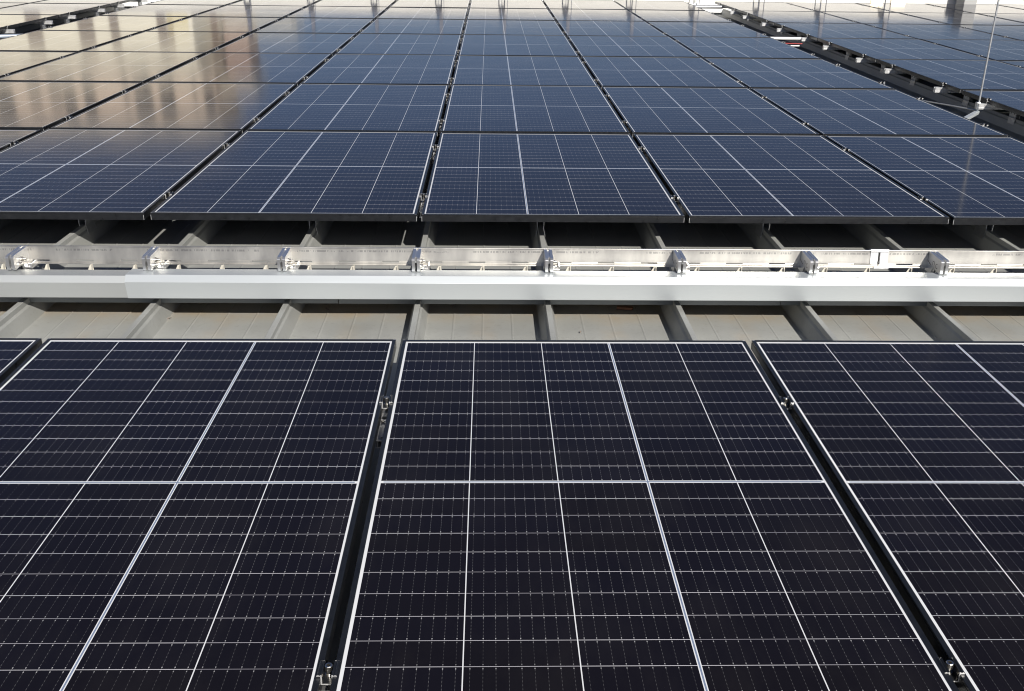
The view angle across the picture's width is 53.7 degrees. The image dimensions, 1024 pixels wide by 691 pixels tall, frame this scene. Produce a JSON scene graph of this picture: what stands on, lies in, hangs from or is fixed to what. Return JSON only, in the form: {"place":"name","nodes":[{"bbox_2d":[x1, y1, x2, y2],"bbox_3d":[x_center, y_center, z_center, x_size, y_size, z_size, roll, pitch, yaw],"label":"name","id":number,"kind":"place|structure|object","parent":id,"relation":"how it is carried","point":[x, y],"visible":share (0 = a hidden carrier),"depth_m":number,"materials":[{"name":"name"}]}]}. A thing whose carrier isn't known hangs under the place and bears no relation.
{"place":"outdoors","nodes":[
{"label":"outdoors","id":0,"kind":"place"},
{"bbox_2d":[0,297,1023,665],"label":"roof","id":1,"kind":"structure","parent":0,"point":[24,317],"depth_m":3.90,"materials":[{"name":"metal"}]},
{"bbox_2d":[322,685,330,690],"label":"mounting rail","id":2,"kind":"object","parent":1,"relation":"on","point":[325,687],"depth_m":1.78,"materials":[{"name":"silver metal"}]},
{"bbox_2d":[316,660,339,685],"bbox_3d":[-0.324,0.596,1.792,0.036,0.067,0.038,1,23,0],"label":"panel clamp","id":3,"kind":"object","parent":2,"relation":"on","point":[326,672],"visible":0.98,"depth_m":1.78,"materials":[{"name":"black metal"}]},
{"bbox_2d":[936,658,964,681],"bbox_3d":[0.783,0.599,1.818,0.036,0.067,0.038,1,23,0],"label":"panel clamp","id":4,"kind":"object","parent":2,"relation":"on","point":[952,667],"visible":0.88,"depth_m":1.80,"materials":[{"name":"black metal"}]},
{"bbox_2d":[380,409,796,424],"bbox_3d":[0.212,0.245,2.837,5.635,0.141,0.096,0,23,-1],"label":"mounting rail","id":5,"kind":"object","parent":1,"relation":"on","point":[384,414],"visible":0.01,"depth_m":2.79,"materials":[{"name":"silver metal"}]},
{"bbox_2d":[0,338,41,383],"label":"solar panel","id":6,"kind":"object","parent":5,"relation":"on","point":[15,353],"visible":0.84,"depth_m":3.07,"materials":[{"name":"black glass"}]},
{"bbox_2d":[0,338,395,690],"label":"solar panel","id":7,"kind":"object","parent":5,"relation":"on","point":[179,514],"visible":1,"depth_m":2.27,"materials":[{"name":"black glass"}]},
{"bbox_2d":[330,340,958,690],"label":"solar panel","id":8,"kind":"object","parent":5,"relation":"on","point":[608,515],"visible":1,"depth_m":2.17,"materials":[{"name":"black glass"}]},
{"bbox_2d":[751,340,1023,690],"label":"solar panel","id":9,"kind":"object","parent":5,"relation":"on","point":[917,447],"visible":1,"depth_m":2.49,"materials":[{"name":"black glass"}]},
{"bbox_2d":[0,7,1023,272],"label":"roof","id":10,"kind":"structure","parent":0,"point":[148,231],"depth_m":4.62,"materials":[{"name":"metal"}]},
{"bbox_2d":[0,29,14,38],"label":"mounting rail","id":11,"kind":"object","parent":10,"relation":"on","point":[6,31],"visible":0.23,"depth_m":10.97,"materials":[{"name":"metal"}]},
{"bbox_2d":[0,14,58,30],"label":"solar panel","id":12,"kind":"object","parent":11,"relation":"on","point":[11,20],"visible":1,"depth_m":11.71,"materials":[{"name":"blue glass"}]},
{"bbox_2d":[5,246,37,269],"bbox_3d":[-1.846,-0.320,3.814,0.061,0.080,0.137,0,23,-1],"label":"snow guard clamp","id":13,"kind":"object","parent":10,"relation":"on","point":[17,258],"visible":0.94,"depth_m":3.79,"materials":[{"name":"silver metal"}]},
{"bbox_2d":[0,269,129,297],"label":"eave flashing","id":14,"kind":"object","parent":10,"relation":"attached to","point":[65,283],"visible":0.81,"depth_m":3.74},
{"bbox_2d":[54,15,75,22],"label":"mounting rail","id":15,"kind":"object","parent":10,"relation":"on","point":[67,18],"visible":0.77,"depth_m":12.59,"materials":[{"name":"metal"}]},
{"bbox_2d":[0,3,109,16],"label":"solar panel","id":16,"kind":"object","parent":15,"relation":"on","point":[60,9],"visible":0.98,"depth_m":13.11,"materials":[{"name":"blue glass"}]},
{"bbox_2d":[131,0,147,5],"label":"mounting rail","id":17,"kind":"object","parent":10,"relation":"on","point":[139,2],"visible":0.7,"depth_m":15.23,"materials":[{"name":"metal"}]},
{"bbox_2d":[33,0,135,5],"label":"solar panel","id":18,"kind":"object","parent":17,"relation":"on","point":[113,2],"visible":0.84,"depth_m":14.25,"materials":[{"name":"blue glass"}]},
{"bbox_2d":[142,247,169,270],"bbox_3d":[-1.345,-0.318,3.826,0.061,0.080,0.137,0,23,-2],"label":"snow guard clamp","id":19,"kind":"object","parent":10,"relation":"on","point":[151,259],"visible":0.97,"depth_m":3.80,"materials":[{"name":"silver metal"}]},
{"bbox_2d":[277,248,299,270],"bbox_3d":[-0.846,-0.317,3.838,0.061,0.080,0.137,0,23,-1],"label":"snow guard clamp","id":20,"kind":"object","parent":10,"relation":"on","point":[284,260],"visible":0.97,"depth_m":3.81,"materials":[{"name":"silver metal"}]},
{"bbox_2d":[0,245,878,267],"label":"snow guard rail","id":21,"kind":"object","parent":10,"relation":"on","point":[367,256],"visible":0.88,"depth_m":3.90,"materials":[{"name":"metal"}]},
{"bbox_2d":[0,297,1023,305],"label":"step closure","id":22,"kind":"object","parent":10,"relation":"on","point":[426,301],"visible":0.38,"depth_m":3.92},
{"bbox_2d":[78,201,993,238],"bbox_3d":[-0.981,-0.568,4.465,7.830,0.141,0.096,0,23,-1],"label":"mounting rail","id":23,"kind":"object","parent":10,"relation":"on","point":[979,230],"visible":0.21,"depth_m":4.50,"materials":[{"name":"metal"}]},
{"bbox_2d":[0,129,240,219],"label":"solar panel","id":24,"kind":"object","parent":23,"relation":"on","point":[99,174],"visible":0.95,"depth_m":4.83,"materials":[{"name":"blue glass"}]},
{"bbox_2d":[150,130,436,220],"bbox_3d":[-0.952,-0.866,4.956,1.086,0.030,1.755,0,23,-1],"label":"solar panel","id":25,"kind":"object","parent":23,"relation":"on","point":[312,176],"visible":1,"depth_m":4.69,"materials":[{"name":"blue glass"}]},
{"bbox_2d":[421,133,684,222],"bbox_3d":[0.153,-0.862,4.982,1.086,0.032,1.755,0,23,-1],"label":"solar panel","id":26,"kind":"object","parent":23,"relation":"on","point":[513,177],"visible":1,"depth_m":4.72,"materials":[{"name":"blue glass"}]},
{"bbox_2d":[633,134,948,223],"bbox_3d":[1.258,-0.859,5.007,1.086,0.032,1.755,0,23,-1],"label":"solar panel","id":27,"kind":"object","parent":23,"relation":"on","point":[806,179],"visible":0.98,"depth_m":4.75,"materials":[{"name":"blue glass"}]},
{"bbox_2d":[825,136,1023,224],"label":"solar panel","id":28,"kind":"object","parent":23,"relation":"on","point":[968,180],"visible":0.88,"depth_m":5.04,"materials":[{"name":"blue glass"}]},
{"bbox_2d":[122,0,1023,13],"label":"parapet wall","id":29,"kind":"structure","parent":10,"relation":"on","point":[696,2],"depth_m":16.13,"materials":[{"name":"white metal"}]},
{"bbox_2d":[125,269,1023,301],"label":"eave flashing","id":30,"kind":"object","parent":10,"relation":"attached to","point":[542,285],"visible":1,"depth_m":3.78,"materials":[{"name":"metal"}]},
{"bbox_2d":[730,11,748,20],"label":"mounting rail","id":31,"kind":"object","parent":10,"relation":"on","point":[733,12],"visible":0.11,"depth_m":14.47,"materials":[{"name":"metal"}]},
{"bbox_2d":[715,2,813,12],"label":"solar panel","id":32,"kind":"object","parent":31,"relation":"on","point":[762,6],"visible":0.93,"depth_m":14.95,"materials":[{"name":"blue glass"}]},
{"bbox_2d":[928,4,1023,13],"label":"solar panel","id":33,"kind":"object","parent":31,"relation":"on","point":[980,8],"visible":0.81,"depth_m":15.11,"materials":[{"name":"blue glass"}]},
{"bbox_2d":[761,23,782,34],"bbox_3d":[6.548,-4.010,12.905,6.768,0.141,0.096,0,23,-1],"label":"mounting rail","id":34,"kind":"object","parent":10,"relation":"on","point":[768,24],"visible":0.16,"depth_m":12.79,"materials":[{"name":"metal"}]},
{"bbox_2d":[741,10,856,24],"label":"solar panel","id":35,"kind":"object","parent":34,"relation":"on","point":[772,17],"visible":0.89,"depth_m":13.29,"materials":[{"name":"blue glass"}]},
{"bbox_2d":[822,12,945,23],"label":"solar panel","id":36,"kind":"object","parent":34,"relation":"on","point":[879,17],"visible":0.69,"depth_m":13.31,"materials":[{"name":"blue glass"}]},
{"bbox_2d":[898,12,1023,24],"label":"solar panel","id":37,"kind":"object","parent":34,"relation":"on","point":[963,19],"visible":0.76,"depth_m":13.34,"materials":[{"name":"blue glass"}]},
{"bbox_2d":[776,28,801,40],"bbox_3d":[6.563,-3.729,12.236,6.768,0.141,0.096,0,23,-1],"label":"mounting rail","id":38,"kind":"object","parent":10,"relation":"on","point":[783,30],"visible":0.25,"depth_m":12.13,"materials":[{"name":"metal"}]},
{"bbox_2d":[774,23,916,40],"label":"solar panel","id":39,"kind":"object","parent":38,"relation":"on","point":[815,31],"visible":0.92,"depth_m":11.61,"materials":[{"name":"blue glass"}]},
{"bbox_2d":[798,249,818,273],"bbox_3d":[1.153,-0.310,3.884,0.061,0.080,0.137,0,23,-1],"label":"snow guard clamp","id":40,"kind":"object","parent":10,"relation":"on","point":[809,262],"visible":0.98,"depth_m":3.86,"materials":[{"name":"silver metal"}]},
{"bbox_2d":[801,37,827,50],"bbox_3d":[6.584,-3.329,11.282,6.768,0.141,0.096,0,23,-1],"label":"mounting rail","id":41,"kind":"object","parent":10,"relation":"on","point":[805,39],"visible":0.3,"depth_m":11.17,"materials":[{"name":"metal"}]},
{"bbox_2d":[863,23,1015,39],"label":"solar panel","id":42,"kind":"object","parent":41,"relation":"on","point":[933,31],"visible":0.79,"depth_m":11.65,"materials":[{"name":"blue glass"}]},
{"bbox_2d":[955,25,1023,39],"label":"solar panel","id":43,"kind":"object","parent":41,"relation":"on","point":[1016,32],"visible":0.72,"depth_m":12.02,"materials":[{"name":"blue glass"}]},
{"bbox_2d":[855,58,887,73],"bbox_3d":[6.620,-2.628,9.611,6.768,0.141,0.096,0,23,-1],"label":"mounting rail","id":44,"kind":"object","parent":10,"relation":"on","point":[861,60],"visible":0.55,"depth_m":9.50,"materials":[{"name":"metal"}]},
{"bbox_2d":[818,38,991,61],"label":"solar panel","id":45,"kind":"object","parent":44,"relation":"on","point":[873,50],"visible":0.91,"depth_m":9.94,"materials":[{"name":"blue glass"}]},
{"bbox_2d":[920,39,1023,60],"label":"solar panel","id":46,"kind":"object","parent":44,"relation":"on","point":[1006,50],"visible":0.81,"depth_m":10.21,"materials":[{"name":"blue glass"}]},
{"bbox_2d":[925,251,949,273],"bbox_3d":[1.653,-0.309,3.896,0.061,0.080,0.137,0,23,-1],"label":"snow guard clamp","id":47,"kind":"object","parent":10,"relation":"on","point":[938,262],"visible":0.96,"depth_m":3.87,"materials":[{"name":"silver metal"}]},
{"bbox_2d":[878,250,1023,268],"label":"snow guard rail","id":48,"kind":"object","parent":10,"relation":"on","point":[972,259],"visible":0.98,"depth_m":3.94,"materials":[{"name":"metal"}]},
{"bbox_2d":[933,87,972,106],"bbox_3d":[6.657,-1.926,7.940,6.768,0.141,0.096,0,23,-1],"label":"mounting rail","id":49,"kind":"object","parent":10,"relation":"on","point":[966,100],"visible":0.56,"depth_m":7.83,"materials":[{"name":"metal"}]},
{"bbox_2d":[877,59,1023,92],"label":"solar panel","id":50,"kind":"object","parent":49,"relation":"on","point":[959,76],"visible":1,"depth_m":8.40,"materials":[{"name":"blue glass"}]},
{"bbox_2d":[977,103,1019,124],"bbox_3d":[6.672,-1.634,7.243,6.768,0.141,0.096,0,23,-1],"label":"mounting rail","id":51,"kind":"object","parent":10,"relation":"on","point":[1011,118],"visible":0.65,"depth_m":7.14,"materials":[{"name":"metal"}]},
{"bbox_2d":[962,90,1023,116],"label":"solar panel","id":52,"kind":"object","parent":51,"relation":"on","point":[1011,101],"visible":1,"depth_m":7.20,"materials":[{"name":"blue glass"}]},
{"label":"mounting rail","id":53,"kind":"object","parent":10,"relation":"on","visible":0},
{"bbox_2d":[0,51,76,77],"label":"solar panel","id":54,"kind":"object","parent":53,"relation":"on","point":[12,62],"visible":0.75,"depth_m":8.51,"materials":[{"name":"blue glass"}]},
{"bbox_2d":[0,51,204,84],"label":"solar panel","id":55,"kind":"object","parent":53,"relation":"on","point":[105,66],"visible":0.89,"depth_m":8.07,"materials":[{"name":"blue glass"}]},
{"bbox_2d":[149,53,331,85],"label":"solar panel","id":56,"kind":"object","parent":53,"relation":"on","point":[290,68],"visible":0.89,"depth_m":8.11,"materials":[{"name":"blue glass"}]},
{"bbox_2d":[302,54,455,86],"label":"solar panel","id":57,"kind":"object","parent":53,"relation":"on","point":[404,69],"visible":0.89,"depth_m":8.13,"materials":[{"name":"blue glass"}]},
{"bbox_2d":[703,58,893,88],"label":"solar panel","id":58,"kind":"object","parent":53,"relation":"on","point":[749,73],"visible":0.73,"depth_m":8.20,"materials":[{"name":"blue glass"}]},
{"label":"mounting rail","id":59,"kind":"object","parent":10,"relation":"on","visible":0},
{"bbox_2d":[0,30,140,52],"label":"solar panel","id":60,"kind":"object","parent":59,"relation":"on","point":[55,41],"visible":0.84,"depth_m":9.81,"materials":[{"name":"blue glass"}]},
{"bbox_2d":[86,31,248,54],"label":"solar panel","id":61,"kind":"object","parent":59,"relation":"on","point":[170,41],"visible":0.83,"depth_m":9.78,"materials":[{"name":"blue glass"}]},
{"bbox_2d":[336,33,461,57],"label":"solar panel","id":62,"kind":"object","parent":59,"relation":"on","point":[414,44],"visible":0.86,"depth_m":9.82,"materials":[{"name":"blue glass"}]},
{"bbox_2d":[459,34,578,56],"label":"solar panel","id":63,"kind":"object","parent":59,"relation":"on","point":[519,45],"visible":0.88,"depth_m":9.83,"materials":[{"name":"blue glass"}]},
{"bbox_2d":[671,36,820,58],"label":"solar panel","id":64,"kind":"object","parent":59,"relation":"on","point":[740,47],"visible":0.78,"depth_m":9.88,"materials":[{"name":"blue glass"}]},
{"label":"mounting rail","id":65,"kind":"object","parent":10,"relation":"on","visible":0},
{"bbox_2d":[40,16,187,32],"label":"solar panel","id":66,"kind":"object","parent":65,"relation":"on","point":[122,23],"visible":0.8,"depth_m":11.40,"materials":[{"name":"blue glass"}]},
{"bbox_2d":[254,18,373,34],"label":"solar panel","id":67,"kind":"object","parent":65,"relation":"on","point":[324,25],"visible":0.86,"depth_m":11.45,"materials":[{"name":"blue glass"}]},
{"bbox_2d":[464,19,564,34],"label":"solar panel","id":68,"kind":"object","parent":65,"relation":"on","point":[517,27],"visible":0.86,"depth_m":11.52,"materials":[{"name":"blue glass"}]},
{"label":"mounting rail","id":69,"kind":"object","parent":10,"relation":"on","visible":0},
{"bbox_2d":[193,5,305,18],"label":"solar panel","id":70,"kind":"object","parent":69,"relation":"on","point":[282,12],"visible":0.81,"depth_m":13.09,"materials":[{"name":"blue glass"}]},
{"bbox_2d":[286,6,387,19],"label":"solar panel","id":71,"kind":"object","parent":69,"relation":"on","point":[340,12],"visible":0.88,"depth_m":13.11,"materials":[{"name":"blue glass"}]},
{"bbox_2d":[467,8,554,19],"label":"solar panel","id":72,"kind":"object","parent":69,"relation":"on","point":[504,14],"visible":0.9,"depth_m":13.18,"materials":[{"name":"blue glass"}]},
{"bbox_2d":[628,10,731,21],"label":"solar panel","id":73,"kind":"object","parent":69,"relation":"on","point":[673,16],"visible":0.81,"depth_m":13.22,"materials":[{"name":"blue glass"}]},
{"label":"mounting rail","id":74,"kind":"object","parent":10,"relation":"on","visible":0},
{"bbox_2d":[148,0,241,5],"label":"solar panel","id":75,"kind":"object","parent":74,"relation":"on","point":[195,2],"visible":0.72,"depth_m":14.36,"materials":[{"name":"blue glass"}]},
{"bbox_2d":[390,0,469,8],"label":"solar panel","id":76,"kind":"object","parent":74,"relation":"on","point":[435,3],"visible":0.81,"depth_m":14.66,"materials":[{"name":"blue glass"}]},
{"bbox_2d":[470,0,546,8],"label":"solar panel","id":77,"kind":"object","parent":74,"relation":"on","point":[529,4],"visible":0.73,"depth_m":14.76,"materials":[{"name":"blue glass"}]},
{"bbox_2d":[543,0,625,9],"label":"solar panel","id":78,"kind":"object","parent":74,"relation":"on","point":[580,4],"visible":0.82,"depth_m":14.86,"materials":[{"name":"blue glass"}]},
{"bbox_2d":[614,0,704,10],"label":"solar panel","id":79,"kind":"object","parent":74,"relation":"on","point":[653,5],"visible":0.8,"depth_m":14.88,"materials":[{"name":"blue glass"}]},
{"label":"mounting rail","id":80,"kind":"object","parent":10,"relation":"on","visible":0},
{"bbox_2d":[0,129,40,150],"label":"solar panel","id":81,"kind":"object","parent":80,"relation":"on","point":[7,137],"visible":0.7,"depth_m":5.57,"materials":[{"name":"black glass"}]},
{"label":"mounting rail","id":82,"kind":"object","parent":10,"relation":"on","visible":0},
{"bbox_2d":[0,81,140,131],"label":"solar panel","id":83,"kind":"object","parent":82,"relation":"on","point":[42,106],"visible":0.81,"depth_m":6.64,"materials":[{"name":"blue glass"}]},
{"bbox_2d":[602,87,818,136],"bbox_3d":[1.222,-1.554,6.663,1.086,0.030,1.755,0,23,-1],"label":"solar panel","id":84,"kind":"object","parent":82,"relation":"on","point":[693,110],"visible":0.83,"depth_m":6.49,"materials":[{"name":"blue glass"}]},
{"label":"mounting rail","id":85,"kind":"object","parent":10,"relation":"on","visible":0},
{"bbox_2d":[452,55,597,85],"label":"solar panel","id":86,"kind":"object","parent":85,"relation":"on","point":[523,70],"visible":0.86,"depth_m":8.18,"materials":[{"name":"blue glass"}]},
{"bbox_2d":[581,56,746,89],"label":"solar panel","id":87,"kind":"object","parent":85,"relation":"on","point":[700,72],"visible":0.92,"depth_m":8.18,"materials":[{"name":"blue glass"}]},
{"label":"mounting rail","id":88,"kind":"object","parent":10,"relation":"on","visible":0},
{"bbox_2d":[211,33,355,55],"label":"solar panel","id":89,"kind":"object","parent":88,"relation":"on","point":[323,43],"visible":0.8,"depth_m":9.79,"materials":[{"name":"blue glass"}]},
{"bbox_2d":[567,35,699,58],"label":"solar panel","id":90,"kind":"object","parent":88,"relation":"on","point":[635,46],"visible":0.88,"depth_m":9.86,"materials":[{"name":"blue glass"}]},
{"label":"mounting rail","id":91,"kind":"object","parent":10,"relation":"on","visible":0},
{"bbox_2d":[148,17,281,33],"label":"solar panel","id":92,"kind":"object","parent":91,"relation":"on","point":[250,25],"visible":0.86,"depth_m":11.44,"materials":[{"name":"blue glass"}]},
{"bbox_2d":[360,19,464,36],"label":"solar panel","id":93,"kind":"object","parent":91,"relation":"on","point":[417,26],"visible":0.91,"depth_m":11.48,"materials":[{"name":"blue glass"}]},
{"bbox_2d":[557,20,666,36],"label":"solar panel","id":94,"kind":"object","parent":91,"relation":"on","point":[602,28],"visible":0.88,"depth_m":11.55,"materials":[{"name":"blue glass"}]},
{"bbox_2d":[647,21,770,37],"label":"solar panel","id":95,"kind":"object","parent":91,"relation":"on","point":[702,29],"visible":0.68,"depth_m":11.56,"materials":[{"name":"blue glass"}]},
{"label":"mounting rail","id":96,"kind":"object","parent":10,"relation":"on","visible":0},
{"bbox_2d":[229,0,320,6],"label":"solar panel","id":97,"kind":"object","parent":96,"relation":"on","point":[306,3],"visible":0.75,"depth_m":14.49,"materials":[{"name":"blue glass"}]},
{"bbox_2d":[310,0,395,7],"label":"solar panel","id":98,"kind":"object","parent":96,"relation":"on","point":[371,3],"visible":0.81,"depth_m":14.56,"materials":[{"name":"blue glass"}]},
{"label":"mounting rail","id":99,"kind":"object","parent":10,"relation":"on","visible":0},
{"bbox_2d":[51,82,296,133],"bbox_3d":[-2.102,-1.565,6.585,1.086,0.030,1.755,0,23,-1],"label":"solar panel","id":100,"kind":"object","parent":99,"relation":"on","point":[186,106],"visible":0.84,"depth_m":6.42,"materials":[{"name":"blue glass"}]},
{"bbox_2d":[247,83,448,135],"bbox_3d":[-0.989,-1.561,6.611,1.086,0.032,1.755,0,23,-1],"label":"solar panel","id":101,"kind":"object","parent":99,"relation":"on","point":[362,107],"visible":0.9,"depth_m":6.45,"materials":[{"name":"blue glass"}]},
{"bbox_2d":[441,85,628,133],"bbox_3d":[0.117,-1.559,6.636,1.086,0.032,1.755,0,23,-1],"label":"solar panel","id":102,"kind":"object","parent":99,"relation":"on","point":[529,109],"visible":0.86,"depth_m":6.46,"materials":[{"name":"blue glass"}]},
{"bbox_2d":[751,88,1007,136],"bbox_3d":[2.327,-1.549,6.689,1.086,0.032,1.755,0,23,-1],"label":"solar panel","id":103,"kind":"object","parent":99,"relation":"on","point":[858,112],"visible":0.81,"depth_m":6.51,"materials":[{"name":"blue glass"}]},
{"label":"mounting rail","id":104,"kind":"object","parent":10,"relation":"on","visible":0},
{"bbox_2d":[99,4,223,17],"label":"solar panel","id":105,"kind":"object","parent":104,"relation":"on","point":[188,11],"visible":0.82,"depth_m":13.05,"materials":[{"name":"blue glass"}]},
{"bbox_2d":[377,7,467,20],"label":"solar panel","id":106,"kind":"object","parent":104,"relation":"on","point":[419,13],"visible":0.88,"depth_m":13.15,"materials":[{"name":"blue glass"}]},
{"bbox_2d":[549,9,643,21],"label":"solar panel","id":107,"kind":"object","parent":104,"relation":"on","point":[595,14],"visible":0.87,"depth_m":13.22,"materials":[{"name":"blue glass"}]},
{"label":"mounting rail","id":108,"kind":"object","parent":10,"relation":"on","visible":0},
{"bbox_2d":[785,2,891,11],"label":"solar panel","id":109,"kind":"object","parent":108,"relation":"on","point":[836,7],"visible":0.77,"depth_m":14.96,"materials":[{"name":"blue glass"}]},
{"bbox_2d":[856,3,968,12],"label":"solar panel","id":110,"kind":"object","parent":108,"relation":"on","point":[915,8],"visible":0.81,"depth_m":15.02,"materials":[{"name":"blue glass"}]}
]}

